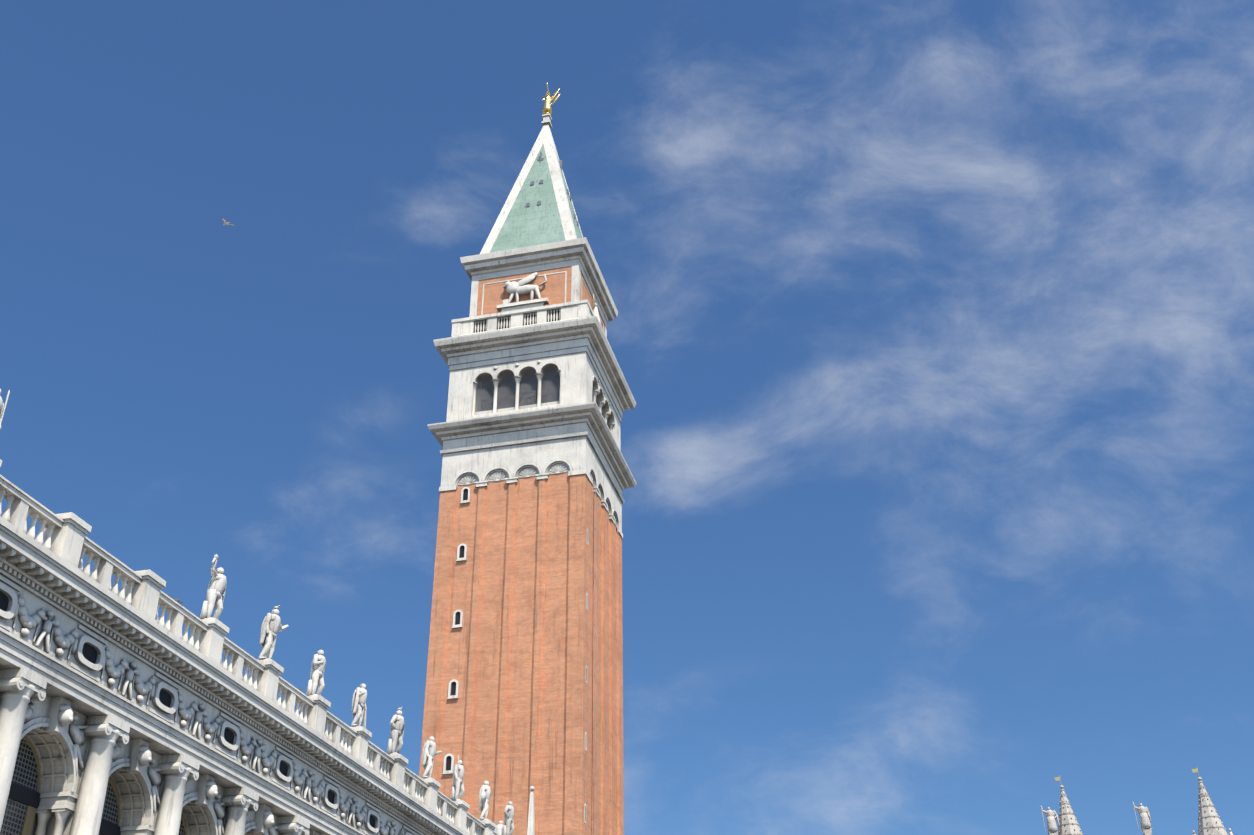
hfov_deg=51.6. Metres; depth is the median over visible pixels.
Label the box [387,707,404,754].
library statue
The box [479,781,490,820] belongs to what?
library statue
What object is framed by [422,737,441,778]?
library statue
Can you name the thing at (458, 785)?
library statue
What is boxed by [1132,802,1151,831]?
basilica statue
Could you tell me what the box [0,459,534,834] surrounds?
library building
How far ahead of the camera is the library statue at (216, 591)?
43.27 m
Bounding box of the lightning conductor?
[593,490,595,834]
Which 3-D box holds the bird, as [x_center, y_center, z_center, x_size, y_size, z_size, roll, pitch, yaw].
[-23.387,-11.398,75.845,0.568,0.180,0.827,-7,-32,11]
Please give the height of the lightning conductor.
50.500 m
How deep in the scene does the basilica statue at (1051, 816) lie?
94.14 m
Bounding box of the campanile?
[419,83,636,834]
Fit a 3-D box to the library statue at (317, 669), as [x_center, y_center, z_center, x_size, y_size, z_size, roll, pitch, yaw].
[-11.901,9.924,49.973,0.562,2.000,1.064,-7,-32,11]
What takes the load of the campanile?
on the ground
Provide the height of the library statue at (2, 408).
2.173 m
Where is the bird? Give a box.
[222,218,233,225]
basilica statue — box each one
[1040,806,1059,833]
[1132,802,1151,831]
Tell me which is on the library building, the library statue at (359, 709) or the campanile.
the library statue at (359, 709)
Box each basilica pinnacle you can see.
[1054,777,1082,834]
[1192,768,1232,834]
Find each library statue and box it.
[0,389,9,429]
[200,554,226,618]
[258,605,287,659]
[306,650,325,695]
[351,684,366,727]
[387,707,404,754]
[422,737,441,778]
[451,755,463,800]
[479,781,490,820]
[494,821,503,834]
[503,801,513,834]
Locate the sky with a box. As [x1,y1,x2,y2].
[0,0,1253,834]
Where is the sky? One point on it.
(931, 335)
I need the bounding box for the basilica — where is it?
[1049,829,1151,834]
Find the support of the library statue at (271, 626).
on the library building
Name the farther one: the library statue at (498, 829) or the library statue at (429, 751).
the library statue at (498, 829)
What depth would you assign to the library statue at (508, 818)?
69.56 m

